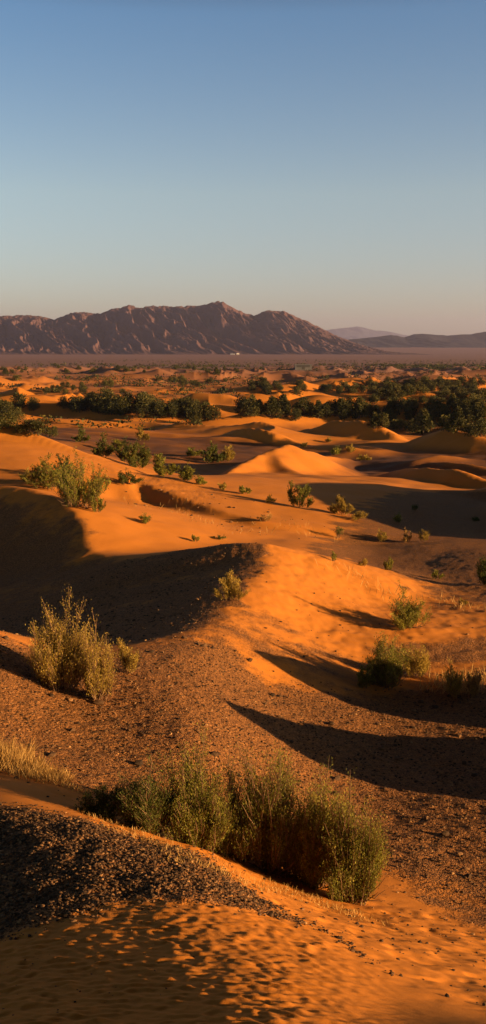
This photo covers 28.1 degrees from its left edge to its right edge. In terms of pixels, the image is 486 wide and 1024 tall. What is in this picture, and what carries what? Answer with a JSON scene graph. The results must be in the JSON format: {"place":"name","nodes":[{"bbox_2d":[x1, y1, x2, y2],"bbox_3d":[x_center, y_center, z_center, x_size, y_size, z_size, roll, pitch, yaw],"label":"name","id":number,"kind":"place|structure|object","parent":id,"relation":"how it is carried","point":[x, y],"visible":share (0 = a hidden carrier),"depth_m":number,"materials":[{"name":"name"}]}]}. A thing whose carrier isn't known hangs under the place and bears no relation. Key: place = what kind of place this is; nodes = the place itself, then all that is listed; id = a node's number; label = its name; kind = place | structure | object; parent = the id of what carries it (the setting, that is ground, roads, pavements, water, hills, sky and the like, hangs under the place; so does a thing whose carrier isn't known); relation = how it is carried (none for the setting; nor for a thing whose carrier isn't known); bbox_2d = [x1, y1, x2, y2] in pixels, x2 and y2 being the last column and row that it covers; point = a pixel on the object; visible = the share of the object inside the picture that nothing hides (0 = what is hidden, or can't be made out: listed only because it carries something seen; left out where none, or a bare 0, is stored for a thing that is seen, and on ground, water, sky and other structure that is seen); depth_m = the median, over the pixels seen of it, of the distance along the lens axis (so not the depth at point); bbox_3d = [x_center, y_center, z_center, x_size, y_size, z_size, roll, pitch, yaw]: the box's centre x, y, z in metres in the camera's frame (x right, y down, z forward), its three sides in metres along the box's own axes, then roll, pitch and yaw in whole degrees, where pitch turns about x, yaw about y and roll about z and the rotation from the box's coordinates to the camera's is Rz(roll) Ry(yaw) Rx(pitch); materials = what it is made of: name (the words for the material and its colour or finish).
{"place":"outdoors","nodes":[
{"label":"outdoors","id":0,"kind":"place"},
{"bbox_2d":[0,542,263,645],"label":"basin gravel","id":1,"kind":"structure","parent":0,"point":[134,619],"depth_m":21.92,"materials":[{"name":"brown gravel"}]},
{"bbox_2d":[0,802,303,941],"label":"mound gravel","id":2,"kind":"structure","parent":0,"point":[137,849],"depth_m":6.01,"materials":[{"name":"gravel"}]},
{"bbox_2d":[0,301,431,354],"bbox_3d":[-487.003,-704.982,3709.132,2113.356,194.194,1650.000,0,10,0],"label":"mountain","id":3,"kind":"structure","parent":0,"point":[217,328],"depth_m":3301.31,"materials":[{"name":"brown stone"}]},
{"bbox_2d":[0,347,485,1023],"bbox_3d":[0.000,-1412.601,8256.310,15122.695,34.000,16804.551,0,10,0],"label":"desert ground","id":4,"kind":"structure","parent":0,"point":[186,959],"depth_m":16.39,"materials":[{"name":"orange sand"}]},
{"bbox_2d":[0,399,14,418],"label":"desert tree","id":5,"kind":"object","parent":4,"relation":"on","point":[4,408],"visible":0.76,"depth_m":131.38,"materials":[{"name":"green plant"}]},
{"bbox_2d":[0,412,21,428],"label":"desert tree","id":6,"kind":"object","parent":4,"relation":"on","point":[13,420],"visible":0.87,"depth_m":54.82,"materials":[{"name":"green plant"}]},
{"bbox_2d":[9,391,27,409],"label":"desert tree","id":7,"kind":"object","parent":4,"relation":"on","point":[21,398],"visible":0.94,"depth_m":173.66,"materials":[{"name":"green plant"}]},
{"bbox_2d":[11,423,27,433],"bbox_3d":[-12.442,-4.655,54.273,0.810,0.636,0.980,7,12,35],"label":"desert tree","id":8,"kind":"object","parent":4,"relation":"on","point":[18,428],"visible":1,"depth_m":54.08,"materials":[{"name":"green plant"}]},
{"bbox_2d":[12,406,26,419],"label":"desert tree","id":9,"kind":"object","parent":4,"relation":"on","point":[16,412],"visible":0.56,"depth_m":133.87,"materials":[{"name":"green plant"}]},
{"bbox_2d":[18,467,38,480],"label":"desert shrub","id":10,"kind":"object","parent":4,"relation":"on","point":[27,473],"visible":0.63,"depth_m":41.62,"materials":[{"name":"green plant"}]},
{"bbox_2d":[26,397,39,410],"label":"desert tree","id":11,"kind":"object","parent":4,"relation":"on","point":[33,406],"visible":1,"depth_m":173.82,"materials":[{"name":"green plant"}]},
{"bbox_2d":[24,419,50,435],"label":"shrub","id":12,"kind":"object","parent":4,"relation":"on","point":[35,427],"visible":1,"depth_m":53.82,"materials":[{"name":"green plant"}]},
{"bbox_2d":[20,452,70,489],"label":"desert shrub","id":13,"kind":"object","parent":4,"relation":"on","point":[44,478],"visible":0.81,"depth_m":40.44,"materials":[{"name":"green plant"}]},
{"bbox_2d":[0,733,91,794],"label":"dry grass","id":14,"kind":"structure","parent":4,"relation":"on","point":[27,761],"depth_m":9.08,"materials":[{"name":"plant"}]},
{"bbox_2d":[42,425,58,436],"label":"desert tree","id":15,"kind":"object","parent":4,"relation":"on","point":[54,430],"visible":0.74,"depth_m":101.32,"materials":[{"name":"green plant"}]},
{"bbox_2d":[22,584,101,692],"bbox_3d":[-2.338,1.628,12.524,1.065,1.440,1.036,0,10,0],"label":"desert shrub","id":16,"kind":"object","parent":4,"relation":"on","point":[55,663],"visible":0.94,"depth_m":12.37,"materials":[{"name":"green plant"}]},
{"bbox_2d":[56,396,68,408],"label":"desert tree","id":17,"kind":"object","parent":4,"relation":"on","point":[63,402],"visible":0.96,"depth_m":173.87,"materials":[{"name":"green plant"}]},
{"bbox_2d":[53,453,84,476],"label":"desert shrub","id":18,"kind":"object","parent":4,"relation":"on","point":[61,463],"visible":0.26,"depth_m":43.09,"materials":[{"name":"green plant"}]},
{"bbox_2d":[67,395,88,412],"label":"desert tree","id":19,"kind":"object","parent":4,"relation":"on","point":[75,402],"visible":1,"depth_m":169.05,"materials":[{"name":"green plant"}]},
{"bbox_2d":[48,448,110,508],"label":"desert shrub","id":20,"kind":"object","parent":4,"relation":"on","point":[73,492],"visible":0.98,"depth_m":33.28,"materials":[{"name":"green plant"}]},
{"bbox_2d":[71,423,90,442],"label":"desert bush","id":21,"kind":"object","parent":4,"relation":"on","point":[80,437],"visible":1,"depth_m":97.08,"materials":[{"name":"green plant"}]},
{"bbox_2d":[71,607,117,700],"bbox_3d":[-1.849,1.839,12.280,0.600,1.225,0.643,0,10,0],"label":"desert shrub","id":22,"kind":"object","parent":4,"relation":"on","point":[97,675],"visible":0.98,"depth_m":12.26,"materials":[{"name":"green plant"}]},
{"bbox_2d":[89,396,105,413],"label":"desert tree","id":23,"kind":"object","parent":4,"relation":"on","point":[98,400],"visible":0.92,"depth_m":167.21,"materials":[{"name":"green plant"}]},
{"bbox_2d":[90,491,106,511],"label":"desert shrub","id":24,"kind":"object","parent":4,"relation":"on","point":[95,506],"visible":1,"depth_m":33.12,"materials":[{"name":"green plant"}]},
{"bbox_2d":[74,782,130,820],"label":"desert shrub","id":25,"kind":"object","parent":4,"relation":"on","point":[105,809],"visible":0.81,"depth_m":7.73,"materials":[{"name":"green plant"}]},
{"bbox_2d":[90,431,114,456],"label":"desert bush","id":26,"kind":"object","parent":4,"relation":"on","point":[99,450],"visible":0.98,"depth_m":62.58,"materials":[{"name":"green plant"}]},
{"bbox_2d":[91,387,122,406],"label":"desert tree","id":27,"kind":"object","parent":4,"relation":"on","point":[103,391],"visible":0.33,"depth_m":168.36,"materials":[{"name":"green plant"}]},
{"bbox_2d":[99,396,122,414],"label":"desert tree","id":28,"kind":"object","parent":4,"relation":"on","point":[110,403],"visible":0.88,"depth_m":166.12,"materials":[{"name":"green plant"}]},
{"bbox_2d":[111,439,123,451],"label":"desert bush","id":29,"kind":"object","parent":4,"relation":"on","point":[119,445],"visible":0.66,"depth_m":94.52,"materials":[{"name":"green plant"}]},
{"bbox_2d":[108,396,131,414],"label":"desert tree","id":30,"kind":"object","parent":4,"relation":"on","point":[128,401],"visible":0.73,"depth_m":166.35,"materials":[{"name":"green plant"}]},
{"bbox_2d":[111,398,128,415],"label":"desert tree","id":31,"kind":"object","parent":4,"relation":"on","point":[119,401],"visible":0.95,"depth_m":166.22,"materials":[{"name":"green plant"}]},
{"bbox_2d":[113,437,131,461],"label":"desert bush","id":32,"kind":"object","parent":4,"relation":"on","point":[125,449],"visible":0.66,"depth_m":75.69,"materials":[{"name":"green plant"}]},
{"bbox_2d":[116,637,141,673],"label":"desert shrub","id":33,"kind":"object","parent":4,"relation":"on","point":[125,657],"visible":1,"depth_m":13.53,"materials":[{"name":"green plant"}]},
{"bbox_2d":[117,467,143,484],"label":"desert shrub","id":34,"kind":"object","parent":4,"relation":"on","point":[123,479],"visible":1,"depth_m":45.32,"materials":[{"name":"green plant"}]},
{"bbox_2d":[123,441,152,467],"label":"desert bush","id":35,"kind":"object","parent":4,"relation":"on","point":[135,457],"visible":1,"depth_m":61.48,"materials":[{"name":"green plant"}]},
{"bbox_2d":[135,424,149,440],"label":"desert bush","id":36,"kind":"object","parent":4,"relation":"on","point":[142,436],"visible":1,"depth_m":108.31,"materials":[{"name":"green plant"}]},
{"bbox_2d":[135,391,153,411],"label":"desert tree","id":37,"kind":"object","parent":4,"relation":"on","point":[144,399],"visible":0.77,"depth_m":167.19,"materials":[{"name":"green plant"}]},
{"bbox_2d":[137,408,151,417],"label":"desert tree","id":38,"kind":"object","parent":4,"relation":"on","point":[144,414],"visible":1,"depth_m":159.10,"materials":[{"name":"green plant"}]},
{"bbox_2d":[108,747,193,833],"bbox_3d":[-0.724,2.237,7.685,0.680,0.709,0.671,-3,10,-16],"label":"desert shrub","id":39,"kind":"object","parent":4,"relation":"on","point":[144,805],"visible":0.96,"depth_m":7.62,"materials":[{"name":"green plant"}]},
{"bbox_2d":[147,402,162,416],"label":"desert tree","id":40,"kind":"object","parent":4,"relation":"on","point":[152,412],"visible":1,"depth_m":159.11,"materials":[{"name":"green plant"}]},
{"bbox_2d":[147,398,166,417],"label":"desert tree","id":41,"kind":"object","parent":4,"relation":"on","point":[161,405],"visible":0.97,"depth_m":158.98,"materials":[{"name":"green plant"}]},
{"bbox_2d":[152,453,180,475],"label":"desert bush","id":42,"kind":"object","parent":4,"relation":"on","point":[158,468],"visible":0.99,"depth_m":50.84,"materials":[{"name":"green plant"}]},
{"bbox_2d":[177,459,195,480],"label":"desert bush","id":43,"kind":"object","parent":4,"relation":"on","point":[186,473],"visible":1,"depth_m":48.56,"materials":[{"name":"green plant"}]},
{"bbox_2d":[182,398,200,419],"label":"desert tree","id":44,"kind":"object","parent":4,"relation":"on","point":[193,405],"visible":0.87,"depth_m":160.08,"materials":[{"name":"green plant"}]},
{"bbox_2d":[185,447,201,456],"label":"desert bush","id":45,"kind":"object","parent":4,"relation":"on","point":[190,452],"visible":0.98,"depth_m":94.06,"materials":[{"name":"green plant"}]},
{"bbox_2d":[158,720,239,852],"bbox_3d":[-0.362,2.229,7.822,0.677,1.119,0.689,0,10,0],"label":"desert shrub","id":46,"kind":"object","parent":4,"relation":"on","point":[195,824],"visible":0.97,"depth_m":7.73,"materials":[{"name":"green plant"}]},
{"bbox_2d":[196,401,211,420],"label":"desert tree","id":47,"kind":"object","parent":4,"relation":"on","point":[203,406],"visible":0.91,"depth_m":147.10,"materials":[{"name":"green plant"}]},
{"bbox_2d":[199,441,226,462],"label":"desert bush","id":48,"kind":"object","parent":4,"relation":"on","point":[212,455],"visible":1,"depth_m":90.55,"materials":[{"name":"green plant"}]},
{"bbox_2d":[208,404,220,419],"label":"desert tree","id":49,"kind":"object","parent":4,"relation":"on","point":[216,413],"visible":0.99,"depth_m":146.96,"materials":[{"name":"green plant"}]},
{"bbox_2d":[221,445,235,461],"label":"desert bush","id":50,"kind":"object","parent":4,"relation":"on","point":[230,456],"visible":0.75,"depth_m":91.72,"materials":[{"name":"green plant"}]},
{"bbox_2d":[213,569,251,600],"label":"desert shrub","id":51,"kind":"object","parent":4,"relation":"on","point":[230,587],"visible":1,"depth_m":20.17,"materials":[{"name":"green plant"}]},
{"bbox_2d":[80,809,388,924],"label":"band of pebbles","id":52,"kind":"structure","parent":4,"relation":"on","point":[240,880],"depth_m":6.89,"materials":[{"name":"gravel"}]},
{"bbox_2d":[208,748,275,862],"bbox_3d":[-0.064,2.449,8.021,0.668,1.016,0.579,8,12,37],"label":"desert shrub","id":53,"kind":"object","parent":4,"relation":"on","point":[236,846],"visible":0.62,"depth_m":7.98,"materials":[{"name":"green plant"}]},
{"bbox_2d":[0,628,485,918],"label":"slope gravel","id":54,"kind":"structure","parent":4,"relation":"on","point":[298,772],"depth_m":12.35,"materials":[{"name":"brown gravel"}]},
{"bbox_2d":[0,359,485,429],"bbox_3d":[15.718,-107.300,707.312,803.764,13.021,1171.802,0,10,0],"label":"scrub","id":55,"kind":"object","parent":4,"relation":"on","point":[439,366],"visible":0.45,"depth_m":354.32,"materials":[{"name":"green plant"}]},
{"bbox_2d":[234,396,257,415],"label":"desert tree","id":56,"kind":"object","parent":4,"relation":"on","point":[244,400],"visible":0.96,"depth_m":147.20,"materials":[{"name":"green plant"}]},
{"bbox_2d":[245,393,259,416],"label":"desert tree","id":57,"kind":"object","parent":4,"relation":"on","point":[257,408],"visible":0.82,"depth_m":147.71,"materials":[{"name":"green plant"}]},
{"bbox_2d":[46,790,485,1005],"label":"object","id":58,"kind":"object","parent":4,"relation":"on","point":[419,941],"visible":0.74,"depth_m":6.74,"materials":[{"name":"stone"}]},
{"bbox_2d":[263,395,283,417],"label":"desert tree","id":59,"kind":"object","parent":4,"relation":"on","point":[271,407],"visible":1,"depth_m":148.10,"materials":[{"name":"green plant"}]},
{"bbox_2d":[230,736,330,881],"bbox_3d":[0.300,2.433,8.130,0.992,1.344,0.884,0,10,0],"label":"desert shrub","id":60,"kind":"object","parent":4,"relation":"on","point":[266,807],"visible":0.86,"depth_m":7.97,"materials":[{"name":"green plant"}]},
{"bbox_2d":[290,408,301,420],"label":"desert tree","id":61,"kind":"object","parent":4,"relation":"on","point":[296,414],"visible":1,"depth_m":148.32,"materials":[{"name":"green plant"}]},
{"bbox_2d":[286,480,314,507],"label":"desert shrub","id":62,"kind":"object","parent":4,"relation":"on","point":[303,493],"visible":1,"depth_m":44.04,"materials":[{"name":"green plant"}]},
{"bbox_2d":[294,364,311,369],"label":"long building","id":63,"kind":"structure","parent":4,"relation":"on","point":[303,366],"depth_m":461.53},
{"bbox_2d":[293,397,313,414],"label":"desert tree","id":64,"kind":"object","parent":4,"relation":"on","point":[304,402],"visible":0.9,"depth_m":150.52,"materials":[{"name":"green plant"}]},
{"bbox_2d":[266,757,357,890],"bbox_3d":[0.602,2.588,8.078,0.724,1.184,0.739,-9,14,-43],"label":"desert shrub","id":65,"kind":"object","parent":4,"relation":"on","point":[309,874],"visible":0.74,"depth_m":7.93,"materials":[{"name":"green plant"}]},
{"bbox_2d":[310,400,324,418],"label":"desert tree","id":66,"kind":"object","parent":4,"relation":"on","point":[319,411],"visible":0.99,"depth_m":150.19,"materials":[{"name":"green plant"}]},
{"bbox_2d":[250,892,402,976],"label":"rim pebbles","id":67,"kind":"object","parent":4,"relation":"on","point":[352,949],"visible":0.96,"depth_m":5.40,"materials":[{"name":"gravel"}]},
{"bbox_2d":[321,403,332,417],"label":"desert tree","id":68,"kind":"object","parent":4,"relation":"on","point":[327,408],"visible":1,"depth_m":150.62,"materials":[{"name":"green plant"}]},
{"bbox_2d":[332,397,348,419],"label":"desert tree","id":69,"kind":"object","parent":4,"relation":"on","point":[340,407],"visible":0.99,"depth_m":150.58,"materials":[{"name":"green plant"}]},
{"bbox_2d":[327,496,355,515],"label":"desert shrub","id":70,"kind":"object","parent":4,"relation":"on","point":[336,508],"visible":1,"depth_m":43.26,"materials":[{"name":"green plant"}]},
{"bbox_2d":[344,395,357,415],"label":"desert tree","id":71,"kind":"object","parent":4,"relation":"on","point":[352,402],"visible":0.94,"depth_m":151.28,"materials":[{"name":"green plant"}]},
{"bbox_2d":[316,768,392,906],"bbox_3d":[0.890,2.592,7.741,0.666,1.219,0.603,0,10,0],"label":"desert shrub","id":72,"kind":"object","parent":4,"relation":"on","point":[354,868],"visible":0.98,"depth_m":7.67,"materials":[{"name":"green plant"}]},
{"bbox_2d":[350,396,369,418],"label":"desert tree","id":73,"kind":"object","parent":4,"relation":"on","point":[361,410],"visible":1,"depth_m":151.18,"materials":[{"name":"green plant"}]},
{"bbox_2d":[351,510,368,520],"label":"desert shrub","id":74,"kind":"object","parent":4,"relation":"on","point":[357,514],"visible":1,"depth_m":42.32,"materials":[{"name":"green plant"}]},
{"bbox_2d":[356,658,373,688],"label":"desert shrub","id":75,"kind":"object","parent":4,"relation":"on","point":[363,677],"visible":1,"depth_m":16.91,"materials":[{"name":"green plant"}]},
{"bbox_2d":[366,412,380,428],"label":"desert tree","id":76,"kind":"object","parent":4,"relation":"on","point":[373,421],"visible":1,"depth_m":118.66,"materials":[{"name":"green plant"}]},
{"bbox_2d":[376,529,387,541],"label":"grass tuft","id":77,"kind":"object","parent":4,"relation":"on","point":[382,537],"visible":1,"depth_m":38.33,"materials":[{"name":"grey plant"}]},
{"bbox_2d":[376,412,389,427],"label":"desert tree","id":78,"kind":"object","parent":4,"relation":"on","point":[383,420],"visible":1,"depth_m":118.58,"materials":[{"name":"green plant"}]},
{"bbox_2d":[360,631,413,689],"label":"desert shrub","id":79,"kind":"object","parent":4,"relation":"on","point":[387,670],"visible":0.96,"depth_m":17.13,"materials":[{"name":"green plant"}]},
{"bbox_2d":[383,554,393,569],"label":"desert shrub","id":80,"kind":"object","parent":4,"relation":"on","point":[388,564],"visible":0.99,"depth_m":27.99,"materials":[{"name":"green plant"}]},
{"bbox_2d":[382,399,399,415],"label":"desert tree","id":81,"kind":"object","parent":4,"relation":"on","point":[389,407],"visible":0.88,"depth_m":151.66,"materials":[{"name":"green plant"}]},
{"bbox_2d":[390,418,406,429],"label":"desert tree","id":82,"kind":"object","parent":4,"relation":"on","point":[400,423],"visible":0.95,"depth_m":140.83,"materials":[{"name":"green plant"}]},
{"bbox_2d":[393,397,413,413],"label":"desert tree","id":83,"kind":"object","parent":4,"relation":"on","point":[403,402],"visible":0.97,"depth_m":150.83,"materials":[{"name":"green plant"}]},
{"bbox_2d":[383,580,431,630],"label":"desert shrub","id":84,"kind":"object","parent":4,"relation":"on","point":[408,617],"visible":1,"depth_m":20.84,"materials":[{"name":"green plant"}]},
{"bbox_2d":[402,645,431,678],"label":"desert shrub","id":85,"kind":"object","parent":4,"relation":"on","point":[422,665],"visible":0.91,"depth_m":17.77,"materials":[{"name":"green plant"}]},
{"bbox_2d":[415,383,429,393],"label":"desert tree","id":86,"kind":"object","parent":4,"relation":"on","point":[423,388],"visible":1,"depth_m":174.76,"materials":[{"name":"green plant"}]},
{"bbox_2d":[411,408,434,434],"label":"desert tree","id":87,"kind":"object","parent":4,"relation":"on","point":[421,423],"visible":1,"depth_m":134.56,"materials":[{"name":"green plant"}]},
{"bbox_2d":[417,406,438,423],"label":"desert tree","id":88,"kind":"object","parent":4,"relation":"on","point":[432,415],"visible":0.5,"depth_m":146.88,"materials":[{"name":"green plant"}]},
{"bbox_2d":[434,402,451,418],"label":"desert tree","id":89,"kind":"object","parent":4,"relation":"on","point":[444,409],"visible":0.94,"depth_m":145.75,"materials":[{"name":"green plant"}]},
{"bbox_2d":[437,414,458,430],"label":"desert tree","id":90,"kind":"object","parent":4,"relation":"on","point":[442,424],"visible":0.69,"depth_m":104.87,"materials":[{"name":"green plant"}]},
{"bbox_2d":[443,657,463,698],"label":"grass tuft","id":91,"kind":"object","parent":4,"relation":"on","point":[454,682],"visible":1,"depth_m":16.68,"materials":[{"name":"green plant"}]},
{"bbox_2d":[446,406,468,432],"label":"desert tree","id":92,"kind":"object","parent":4,"relation":"on","point":[459,420],"visible":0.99,"depth_m":103.38,"materials":[{"name":"green plant"}]},
{"bbox_2d":[460,397,474,409],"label":"desert tree","id":93,"kind":"object","parent":4,"relation":"on","point":[466,402],"visible":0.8,"depth_m":143.94,"materials":[{"name":"green plant"}]},
{"bbox_2d":[462,407,481,421],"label":"desert tree","id":94,"kind":"object","parent":4,"relation":"on","point":[469,412],"visible":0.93,"depth_m":141.67,"materials":[{"name":"green plant"}]},
{"bbox_2d":[460,417,485,437],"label":"desert tree","id":95,"kind":"object","parent":4,"relation":"on","point":[472,429],"visible":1,"depth_m":100.43,"materials":[{"name":"green plant"}]},
{"bbox_2d":[466,668,482,697],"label":"grass tuft","id":96,"kind":"object","parent":4,"relation":"on","point":[472,683],"visible":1,"depth_m":16.76,"materials":[{"name":"green plant"}]},
{"bbox_2d":[468,402,485,421],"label":"desert tree","id":97,"kind":"object","parent":4,"relation":"on","point":[476,417],"visible":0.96,"depth_m":141.78,"materials":[{"name":"green plant"}]},
{"bbox_2d":[471,401,485,418],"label":"desert tree","id":98,"kind":"object","parent":4,"relation":"on","point":[483,407],"visible":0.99,"depth_m":141.74,"materials":[{"name":"green plant"}]},
{"bbox_2d":[474,388,485,405],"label":"desert tree","id":99,"kind":"object","parent":4,"relation":"on","point":[482,394],"visible":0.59,"depth_m":166.79,"materials":[{"name":"green plant"}]},
{"bbox_2d":[475,555,485,584],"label":"desert shrub","id":100,"kind":"object","parent":4,"relation":"on","point":[481,570],"visible":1,"depth_m":27.18,"materials":[{"name":"green plant"}]},
{"bbox_2d":[0,0,485,335],"label":"sky","id":101,"kind":"structure","parent":0,"point":[322,163],"materials":[{"name":"blue"}]},
{"bbox_2d":[124,497,485,694],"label":"sparse grass","id":102,"kind":"structure","parent":0,"point":[445,685],"depth_m":17.86,"materials":[{"name":"plant"}]},
{"bbox_2d":[326,327,407,339],"bbox_3d":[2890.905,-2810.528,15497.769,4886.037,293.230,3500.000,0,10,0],"label":"distant range","id":103,"kind":"structure","parent":0,"point":[353,333],"depth_m":14934.44,"materials":[{"name":"grey stone"}]},
{"bbox_2d":[349,332,485,347],"bbox_3d":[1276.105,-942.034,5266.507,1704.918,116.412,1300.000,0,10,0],"label":"hills","id":104,"kind":"structure","parent":0,"point":[476,340],"depth_m":4978.83,"materials":[{"name":"stone"}]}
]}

